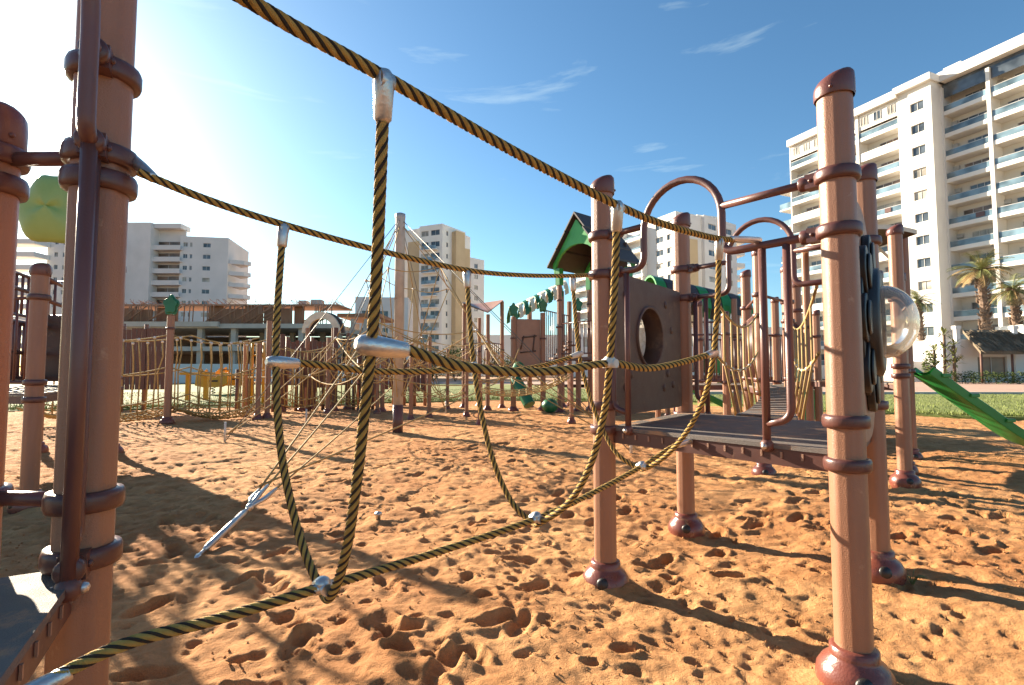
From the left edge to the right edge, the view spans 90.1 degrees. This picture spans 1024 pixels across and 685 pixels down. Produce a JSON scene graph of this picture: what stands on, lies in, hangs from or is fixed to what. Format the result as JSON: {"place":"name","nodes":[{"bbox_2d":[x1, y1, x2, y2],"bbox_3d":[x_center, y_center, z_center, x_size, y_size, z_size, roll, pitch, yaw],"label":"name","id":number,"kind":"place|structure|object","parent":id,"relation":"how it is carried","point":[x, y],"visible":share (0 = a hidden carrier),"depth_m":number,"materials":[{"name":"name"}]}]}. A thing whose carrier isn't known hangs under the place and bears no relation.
{"place":"outdoors","nodes":[
{"label":"outdoors","id":0,"kind":"place"},
{"bbox_2d":[48,382,583,383],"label":"road","id":1,"kind":"structure","parent":0,"point":[416,382],"depth_m":47.01,"materials":[{"name":"grey asphalt"}]},
{"bbox_2d":[173,364,355,382],"bbox_3d":[-22.317,3.040,49.938,21.940,1.900,0.060,0,-3,0],"label":"site hoarding","id":2,"kind":"object","parent":1,"relation":"on","point":[215,367],"visible":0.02,"depth_m":49.94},
{"bbox_2d":[19,371,824,387],"bbox_3d":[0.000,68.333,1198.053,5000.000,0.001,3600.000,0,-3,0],"label":"ground","id":3,"kind":"structure","parent":0,"point":[443,378],"depth_m":85.16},
{"bbox_2d":[13,239,64,343],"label":"apartment block","id":4,"kind":"structure","parent":3,"relation":"on","point":[54,257],"depth_m":121.14,"materials":[{"name":"white paint"}]},
{"bbox_2d":[7,175,126,513],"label":"play tower","id":5,"kind":"structure","parent":3,"relation":"on","point":[42,212],"depth_m":4.46,"materials":[{"name":"beige paint"}]},
{"bbox_2d":[16,294,272,424],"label":"net bridge","id":6,"kind":"structure","parent":3,"relation":"on","point":[171,303],"depth_m":12.51,"materials":[{"name":"beige paint"}]},
{"bbox_2d":[125,222,250,359],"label":"apartment block","id":7,"kind":"structure","parent":3,"relation":"on","point":[164,261],"depth_m":130.85,"materials":[{"name":"white paint"}]},
{"bbox_2d":[157,288,178,291],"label":"window","id":8,"kind":"structure","parent":7,"relation":"in","point":[158,289],"depth_m":131.03,"materials":[{"name":"grey glass"}]},
{"bbox_2d":[157,276,178,279],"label":"window","id":9,"kind":"structure","parent":7,"relation":"in","point":[159,277],"depth_m":131.19,"materials":[{"name":"grey glass"}]},
{"bbox_2d":[158,265,179,267],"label":"window","id":10,"kind":"structure","parent":7,"relation":"in","point":[159,266],"depth_m":131.39,"materials":[{"name":"grey glass"}]},
{"bbox_2d":[158,253,179,256],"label":"window","id":11,"kind":"structure","parent":7,"relation":"in","point":[159,254],"depth_m":131.55,"materials":[{"name":"grey glass"}]},
{"bbox_2d":[159,242,179,244],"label":"window","id":12,"kind":"structure","parent":7,"relation":"in","point":[160,243],"depth_m":131.71,"materials":[{"name":"grey glass"}]},
{"bbox_2d":[124,299,359,373],"bbox_3d":[-35.187,-0.024,63.901,30.994,9.976,14.400,0,-3,0],"label":"construction frame","id":13,"kind":"object","parent":3,"relation":"on","point":[228,323],"visible":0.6,"depth_m":58.56,"materials":[{"name":"concrete"}]},
{"bbox_2d":[234,369,375,412],"bbox_3d":[-6.192,1.417,15.511,3.984,1.700,0.204,1,-3,-17],"label":"post fence","id":14,"kind":"object","parent":3,"relation":"on","point":[236,378],"visible":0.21,"depth_m":15.36,"materials":[{"name":"brown wood"}]},
{"bbox_2d":[285,337,337,407],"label":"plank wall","id":15,"kind":"structure","parent":3,"relation":"on","point":[290,344],"depth_m":17.08,"materials":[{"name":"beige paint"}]},
{"bbox_2d":[280,327,363,411],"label":"play tower","id":16,"kind":"structure","parent":3,"relation":"on","point":[314,344],"depth_m":15.45,"materials":[{"name":"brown wood"}]},
{"bbox_2d":[337,313,393,363],"bbox_3d":[-18.101,0.880,64.051,5.028,8.189,8.000,0,-3,0],"label":"construction frame","id":17,"kind":"object","parent":3,"relation":"on","point":[351,317],"visible":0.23,"depth_m":60.54,"materials":[{"name":"concrete"}]},
{"bbox_2d":[356,353,393,405],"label":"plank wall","id":18,"kind":"structure","parent":3,"relation":"on","point":[387,382],"depth_m":18.11,"materials":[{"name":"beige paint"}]},
{"bbox_2d":[355,297,412,359],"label":"building","id":19,"kind":"structure","parent":3,"relation":"on","point":[387,307],"depth_m":96.17,"materials":[{"name":"white concrete"}]},
{"bbox_2d":[194,212,632,557],"bbox_3d":[-1.759,-0.339,9.176,7.441,4.500,9.084,-3,-4,41],"label":"spider net","id":20,"kind":"object","parent":3,"relation":"on","point":[398,327],"visible":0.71,"depth_m":9.51,"materials":[{"name":"beige fabric"}]},
{"bbox_2d":[403,358,426,405],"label":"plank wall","id":21,"kind":"structure","parent":3,"relation":"on","point":[424,379],"depth_m":17.52,"materials":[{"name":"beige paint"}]},
{"bbox_2d":[420,352,445,379],"bbox_3d":[-9.098,2.852,59.929,4.309,3.624,4.208,0,-3,0],"label":"shrub","id":22,"kind":"object","parent":3,"relation":"on","point":[436,376],"visible":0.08,"depth_m":59.38,"materials":[{"name":"green plant"}]},
{"bbox_2d":[404,223,483,375],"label":"apartment tower","id":23,"kind":"structure","parent":3,"relation":"on","point":[446,244],"depth_m":141.99,"materials":[{"name":"white paint"}]},
{"bbox_2d":[430,322,438,327],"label":"window","id":24,"kind":"structure","parent":23,"relation":"in","point":[436,325],"depth_m":139.52,"materials":[{"name":"grey glass"}]},
{"bbox_2d":[431,229,439,235],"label":"window","id":25,"kind":"structure","parent":23,"relation":"in","point":[433,232],"depth_m":140.99,"materials":[{"name":"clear glass"}]},
{"bbox_2d":[438,346,461,381],"bbox_3d":[-6.982,2.527,61.637,4.417,4.460,3.992,0,-3,0],"label":"shrub","id":26,"kind":"object","parent":3,"relation":"on","point":[455,352],"visible":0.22,"depth_m":61.26,"materials":[{"name":"green plant"}]},
{"bbox_2d":[482,354,510,378],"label":"shrub","id":27,"kind":"object","parent":3,"relation":"on","point":[505,360],"visible":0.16,"depth_m":66.03,"materials":[{"name":"green plant"}]},
{"bbox_2d":[484,335,566,375],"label":"building","id":28,"kind":"structure","parent":3,"relation":"on","point":[507,342],"depth_m":120.16,"materials":[{"name":"beige concrete"}]},
{"bbox_2d":[506,280,583,411],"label":"play tower","id":29,"kind":"structure","parent":3,"relation":"on","point":[529,332],"depth_m":15.76,"materials":[{"name":"beige paint"}]},
{"bbox_2d":[574,211,744,327],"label":"apartment block","id":30,"kind":"structure","parent":3,"relation":"on","point":[659,262],"depth_m":118.01,"materials":[{"name":"white paint"}]},
{"bbox_2d":[708,224,715,230],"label":"window","id":31,"kind":"structure","parent":30,"relation":"in","point":[710,226],"depth_m":117.84,"materials":[{"name":"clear glass"}]},
{"bbox_2d":[572,327,783,379],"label":"building","id":32,"kind":"structure","parent":3,"relation":"on","point":[586,355],"depth_m":70.99,"materials":[{"name":"beige concrete"}]},
{"bbox_2d":[769,360,783,369],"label":"window","id":33,"kind":"structure","parent":32,"relation":"in","point":[769,360],"depth_m":70.43,"materials":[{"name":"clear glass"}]},
{"bbox_2d":[645,275,753,417],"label":"play tower","id":34,"kind":"structure","parent":3,"relation":"on","point":[730,303],"depth_m":12.21,"materials":[{"name":"beige paint"}]},
{"bbox_2d":[740,251,805,475],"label":"play tower","id":35,"kind":"structure","parent":3,"relation":"on","point":[746,308],"depth_m":6.90,"materials":[{"name":"beige paint"}]},
{"bbox_2d":[714,285,820,419],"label":"playground bridge","id":36,"kind":"structure","parent":35,"relation":"attached to","point":[778,402],"depth_m":4.48,"materials":[{"name":"yellow fabric"}]},
{"bbox_2d":[796,224,923,488],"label":"play tower","id":37,"kind":"structure","parent":3,"relation":"on","point":[901,385],"depth_m":5.31,"materials":[{"name":"brown metal"}]},
{"bbox_2d":[0,400,1023,684],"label":"sand","id":38,"kind":"structure","parent":0,"point":[942,630],"depth_m":3.27,"materials":[{"name":"beige sand"}]},
{"bbox_2d":[0,0,142,684],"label":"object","id":39,"kind":"structure","parent":38,"relation":"on","point":[56,610],"depth_m":1.29,"materials":[{"name":"brown metal"}]},
{"bbox_2d":[121,324,166,411],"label":"plank wall","id":40,"kind":"structure","parent":38,"relation":"on","point":[145,332],"depth_m":15.20,"materials":[{"name":"beige paint"}]},
{"bbox_2d":[195,369,230,393],"bbox_3d":[-14.563,1.946,24.930,1.469,1.295,0.800,0,-3,0],"label":"spring rocker","id":41,"kind":"object","parent":38,"relation":"on","point":[215,383],"visible":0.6,"depth_m":24.76,"materials":[{"name":"plastic"}]},
{"bbox_2d":[215,367,242,392],"bbox_3d":[-14.130,1.937,25.932,1.616,1.425,0.800,0,-3,0],"label":"spring rocker","id":42,"kind":"object","parent":38,"relation":"on","point":[225,369],"visible":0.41,"depth_m":25.75,"materials":[{"name":"plastic"}]},
{"bbox_2d":[302,312,345,409],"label":"entry arch","id":43,"kind":"structure","parent":38,"relation":"on","point":[312,321],"depth_m":16.67,"materials":[{"name":"beige paint"}]},
{"bbox_2d":[271,338,386,413],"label":"net bridge","id":44,"kind":"structure","parent":38,"relation":"on","point":[326,402],"depth_m":14.67,"materials":[{"name":"beige paint"}]},
{"bbox_2d":[374,511,381,519],"bbox_3d":[-1.076,1.415,4.112,0.060,0.115,0.058,0,-3,0],"label":"ground anchor","id":45,"kind":"object","parent":38,"relation":"on","point":[377,514],"visible":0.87,"depth_m":4.09,"materials":[{"name":"metal"}]},
{"bbox_2d":[373,337,469,419],"bbox_3d":[-2.293,1.121,14.684,2.814,2.400,2.674,3,-4,-40],"label":"playground structure","id":46,"kind":"object","parent":38,"relation":"on","point":[410,395],"visible":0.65,"depth_m":13.85,"materials":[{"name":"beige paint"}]},
{"bbox_2d":[459,300,505,410],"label":"shade tower","id":47,"kind":"structure","parent":38,"relation":"on","point":[491,305],"depth_m":17.00,"materials":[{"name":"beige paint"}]},
{"bbox_2d":[475,372,575,425],"bbox_3d":[0.336,1.351,11.693,2.372,1.607,0.993,1,-3,-14],"label":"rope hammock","id":48,"kind":"object","parent":38,"relation":"on","point":[571,420],"visible":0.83,"depth_m":11.78,"materials":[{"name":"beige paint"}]},
{"bbox_2d":[541,398,557,412],"bbox_3d":[1.074,1.793,14.523,0.480,0.408,0.480,0,-3,0],"label":"play ball","id":49,"kind":"object","parent":38,"relation":"on","point":[548,406],"visible":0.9,"depth_m":14.36,"materials":[{"name":"green plastic"}]},
{"bbox_2d":[547,211,638,413],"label":"playhouse tower","id":50,"kind":"structure","parent":38,"relation":"on","point":[572,253],"depth_m":15.12,"materials":[{"name":"beige paint"}]},
{"bbox_2d":[673,390,731,410],"bbox_3d":[4.120,1.325,11.269,1.298,1.212,0.485,-1,-3,18],"label":"slide","id":51,"kind":"object","parent":38,"relation":"on","point":[716,400],"visible":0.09,"depth_m":10.95,"materials":[{"name":"green plastic"}]},
{"bbox_2d":[583,67,919,684],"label":"play platform","id":52,"kind":"structure","parent":38,"relation":"on","point":[842,443],"depth_m":2.45,"materials":[{"name":"beige paint"}]},
{"bbox_2d":[24,0,761,684],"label":"rope bridge","id":53,"kind":"structure","parent":52,"relation":"attached to","point":[370,346],"depth_m":1.30,"materials":[{"name":"fabric"}]},
{"bbox_2d":[691,297,822,420],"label":"play tower","id":54,"kind":"structure","parent":38,"relation":"on","point":[777,350],"depth_m":9.33,"materials":[{"name":"brown metal"}]},
{"bbox_2d":[907,568,927,584],"bbox_3d":[2.270,1.346,2.898,0.139,0.080,0.138,0,-3,0],"label":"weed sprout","id":55,"kind":"object","parent":38,"relation":"on","point":[912,582],"visible":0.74,"depth_m":2.90,"materials":[{"name":"green plant"}]},
{"bbox_2d":[914,367,1023,445],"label":"slide","id":56,"kind":"object","parent":38,"relation":"on","point":[967,402],"visible":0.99,"depth_m":6.95,"materials":[{"name":"green plastic"}]},
{"bbox_2d":[0,0,1023,362],"label":"sky","id":57,"kind":"structure","parent":0,"point":[232,107],"materials":[{"name":"blue"}]},
{"bbox_2d":[8,384,1023,420],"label":"lawn","id":58,"kind":"structure","parent":0,"point":[508,386],"depth_m":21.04,"materials":[{"name":"green plant"}]},
{"bbox_2d":[179,372,214,400],"bbox_3d":[-12.272,1.765,19.933,1.100,1.200,0.500,0,-3,0],"label":"play table","id":59,"kind":"object","parent":58,"relation":"on","point":[205,386],"visible":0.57,"depth_m":19.86,"materials":[{"name":"yellow plastic"}]},
{"bbox_2d":[250,343,265,403],"bbox_3d":[-8.834,1.143,17.764,0.500,2.300,0.100,0,-3,0],"label":"climbing frame","id":60,"kind":"object","parent":58,"relation":"on","point":[263,367],"visible":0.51,"depth_m":17.74,"materials":[{"name":"yellow"}]},
{"bbox_2d":[693,382,1023,391],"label":"path","id":61,"kind":"structure","parent":0,"point":[976,387],"depth_m":34.31,"materials":[{"name":"beige concrete"}]},
{"bbox_2d":[693,391,1023,394],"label":"kerb","id":62,"kind":"structure","parent":61,"relation":"on","point":[721,392],"depth_m":24.52,"materials":[{"name":"concrete"}]},
{"bbox_2d":[780,33,1023,378],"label":"apartment tower","id":63,"kind":"structure","parent":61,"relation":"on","point":[943,150],"depth_m":66.52,"materials":[{"name":"white paint"}]},
{"bbox_2d":[793,146,798,155],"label":"window","id":64,"kind":"structure","parent":63,"relation":"in","point":[795,150],"depth_m":85.02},
{"bbox_2d":[803,142,808,151],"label":"window","id":65,"kind":"structure","parent":63,"relation":"in","point":[806,145],"depth_m":83.49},
{"bbox_2d":[806,205,819,211],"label":"window","id":66,"kind":"structure","parent":63,"relation":"in","point":[815,207],"depth_m":83.93,"materials":[{"name":"grey glass"}]},
{"bbox_2d":[811,260,820,265],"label":"window","id":67,"kind":"structure","parent":63,"relation":"in","point":[814,263],"depth_m":83.22,"materials":[{"name":"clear glass"}]},
{"bbox_2d":[813,297,822,303],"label":"window","id":68,"kind":"structure","parent":63,"relation":"in","point":[817,300],"depth_m":82.72,"materials":[{"name":"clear glass"}]},
{"bbox_2d":[860,116,867,126],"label":"window","id":69,"kind":"structure","parent":63,"relation":"in","point":[864,120],"depth_m":74.88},
{"bbox_2d":[873,109,880,120],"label":"window","id":70,"kind":"structure","parent":63,"relation":"in","point":[876,115],"depth_m":73.13,"materials":[{"name":"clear glass"}]},
{"bbox_2d":[872,116,897,127],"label":"window","id":71,"kind":"structure","parent":63,"relation":"in","point":[896,116],"depth_m":73.79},
{"bbox_2d":[876,179,899,189],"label":"window","id":72,"kind":"structure","parent":63,"relation":"in","point":[896,181],"depth_m":73.23,"materials":[{"name":"grey glass"}]},
{"bbox_2d":[877,200,900,209],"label":"window","id":73,"kind":"structure","parent":63,"relation":"in","point":[897,202],"depth_m":73.04,"materials":[{"name":"grey glass"}]},
{"bbox_2d":[880,137,898,146],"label":"window","id":74,"kind":"structure","parent":63,"relation":"in","point":[892,140],"depth_m":73.22,"materials":[{"name":"grey glass"}]},
{"bbox_2d":[881,158,898,166],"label":"window","id":75,"kind":"structure","parent":63,"relation":"in","point":[895,160],"depth_m":73.04,"materials":[{"name":"grey glass"}]},
{"bbox_2d":[887,103,894,115],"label":"window","id":76,"kind":"structure","parent":63,"relation":"in","point":[891,108],"depth_m":71.40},
{"bbox_2d":[911,100,923,112],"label":"window","id":77,"kind":"structure","parent":63,"relation":"in","point":[919,105],"depth_m":68.50,"materials":[{"name":"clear glass"}]},
{"bbox_2d":[912,122,924,134],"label":"window","id":78,"kind":"structure","parent":63,"relation":"in","point":[920,127],"depth_m":68.33,"materials":[{"name":"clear glass"}]},
{"bbox_2d":[913,144,925,156],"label":"window","id":79,"kind":"structure","parent":63,"relation":"in","point":[921,149],"depth_m":68.15,"materials":[{"name":"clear glass"}]},
{"bbox_2d":[914,167,926,178],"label":"window","id":80,"kind":"structure","parent":63,"relation":"in","point":[920,172],"depth_m":67.98,"materials":[{"name":"beige glass"}]},
{"bbox_2d":[915,189,927,200],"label":"window","id":81,"kind":"structure","parent":63,"relation":"in","point":[919,195],"depth_m":67.81,"materials":[{"name":"beige glass"}]},
{"bbox_2d":[916,212,928,222],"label":"window","id":82,"kind":"structure","parent":63,"relation":"in","point":[922,217],"depth_m":67.65,"materials":[{"name":"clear glass"}]},
{"bbox_2d":[917,234,929,245],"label":"window","id":83,"kind":"structure","parent":63,"relation":"in","point":[925,239],"depth_m":67.48,"materials":[{"name":"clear glass"}]},
{"bbox_2d":[918,257,930,267],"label":"window","id":84,"kind":"structure","parent":63,"relation":"in","point":[925,262],"depth_m":67.32,"materials":[{"name":"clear glass"}]},
{"bbox_2d":[919,280,931,290],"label":"window","id":85,"kind":"structure","parent":63,"relation":"in","point":[924,285],"depth_m":67.15,"materials":[{"name":"white glass"}]},
{"bbox_2d":[922,304,932,312],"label":"window","id":86,"kind":"structure","parent":63,"relation":"in","point":[931,305],"depth_m":66.76,"materials":[{"name":"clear glass"}]},
{"bbox_2d":[924,326,933,335],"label":"window","id":87,"kind":"structure","parent":63,"relation":"in","point":[929,331],"depth_m":66.65,"materials":[{"name":"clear glass"}]},
{"bbox_2d":[959,110,986,122],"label":"window","id":88,"kind":"structure","parent":63,"relation":"in","point":[985,111],"depth_m":66.00,"materials":[{"name":"clear glass"}]},
{"bbox_2d":[965,87,985,96],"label":"window","id":89,"kind":"structure","parent":63,"relation":"in","point":[984,87],"depth_m":65.85,"materials":[{"name":"clear glass"}]},
{"bbox_2d":[964,157,989,167],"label":"window","id":90,"kind":"structure","parent":63,"relation":"in","point":[988,158],"depth_m":65.50,"materials":[{"name":"grey glass"}]},
{"bbox_2d":[963,204,991,214],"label":"window","id":91,"kind":"structure","parent":63,"relation":"in","point":[986,207],"depth_m":65.36,"materials":[{"name":"grey glass"}]},
{"bbox_2d":[968,133,987,142],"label":"window","id":92,"kind":"structure","parent":63,"relation":"in","point":[985,135],"depth_m":65.51,"materials":[{"name":"clear glass"}]},
{"bbox_2d":[970,180,990,189],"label":"window","id":93,"kind":"structure","parent":63,"relation":"in","point":[982,184],"depth_m":65.17,"materials":[{"name":"clear glass"}]},
{"bbox_2d":[969,252,994,261],"bbox_3d":[59.603,-10.178,64.764,0.071,2.150,2.760,1,-3,-23],"label":"window","id":94,"kind":"structure","parent":63,"relation":"in","point":[970,258],"depth_m":64.77,"materials":[{"name":"clear glass"}]},
{"bbox_2d":[970,276,995,284],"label":"window","id":95,"kind":"structure","parent":63,"relation":"in","point":[972,281],"depth_m":65.44,"materials":[{"name":"grey glass"}]},
{"bbox_2d":[972,228,993,236],"bbox_3d":[59.691,-13.206,64.720,0.071,2.150,2.300,1,-3,-23],"label":"window","id":96,"kind":"structure","parent":63,"relation":"in","point":[986,231],"depth_m":64.87,"materials":[{"name":"grey glass"}]},
{"bbox_2d":[971,300,996,309],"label":"window","id":97,"kind":"structure","parent":63,"relation":"in","point":[974,304],"depth_m":65.28,"materials":[{"name":"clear glass"}]},
{"bbox_2d":[1007,96,1023,104],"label":"window","id":98,"kind":"structure","parent":63,"relation":"in","point":[1022,97],"depth_m":62.14,"materials":[{"name":"glass"}]},
{"bbox_2d":[914,361,926,381],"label":"garden wall","id":99,"kind":"structure","parent":61,"relation":"on","point":[917,364],"depth_m":51.95,"materials":[{"name":"white paint"}]},
{"bbox_2d":[911,289,940,340],"bbox_3d":[46.417,-0.863,58.175,3.805,10.646,4.217,0,-3,0],"label":"palm tree","id":100,"kind":"object","parent":61,"relation":"on","point":[921,336],"visible":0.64,"depth_m":57.97,"materials":[{"name":"green plant"}]},
{"bbox_2d":[921,346,937,372],"bbox_3d":[37.909,2.090,46.423,1.373,3.616,1.511,0,-3,0],"label":"shrub","id":101,"kind":"object","parent":61,"relation":"on","point":[927,367],"visible":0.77,"depth_m":46.38,"materials":[{"name":"green plant"}]},
{"bbox_2d":[922,343,948,369],"bbox_3d":[40.087,1.844,48.468,2.309,4.134,1.911,0,-3,0],"label":"young palm","id":102,"kind":"object","parent":61,"relation":"on","point":[935,349],"visible":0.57,"depth_m":48.47,"materials":[{"name":"green plant"}]},
{"bbox_2d":[933,326,952,373],"bbox_3d":[40.663,1.131,47.931,2.120,5.494,1.958,1,-3,-22],"label":"young palm","id":103,"kind":"object","parent":61,"relation":"on","point":[943,344],"visible":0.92,"depth_m":47.96,"materials":[{"name":"green plant"}]},
{"bbox_2d":[884,324,1023,381],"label":"house","id":104,"kind":"structure","parent":61,"relation":"on","point":[1000,350],"depth_m":49.78,"materials":[{"name":"white paint"}]},
{"bbox_2d":[978,357,1005,376],"bbox_3d":[46.685,2.385,49.856,2.700,2.000,0.071,0,-3,3],"label":"window","id":105,"kind":"structure","parent":104,"relation":"in","point":[991,364],"depth_m":49.87,"materials":[{"name":"grey glass"}]},
{"bbox_2d":[943,339,965,382],"bbox_3d":[41.057,1.701,47.546,2.431,4.316,1.778,-1,-3,18],"label":"young palm","id":106,"kind":"object","parent":61,"relation":"on","point":[953,349],"visible":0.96,"depth_m":47.43,"materials":[{"name":"green plant"}]},
{"bbox_2d":[947,249,1014,329],"bbox_3d":[50.958,-2.720,55.276,5.775,14.044,5.887,0,-3,0],"label":"palm tree","id":107,"kind":"object","parent":61,"relation":"on","point":[981,271],"visible":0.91,"depth_m":55.07,"materials":[{"name":"green plant"}]},
{"bbox_2d":[942,370,1023,383],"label":"hedge","id":108,"kind":"object","parent":61,"relation":"on","point":[973,381],"visible":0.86,"depth_m":44.81,"materials":[{"name":"green plant"}]},
{"bbox_2d":[988,273,1023,325],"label":"palm tree","id":109,"kind":"object","parent":61,"relation":"on","point":[1014,291],"visible":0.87,"depth_m":55.10,"materials":[{"name":"green plant"}]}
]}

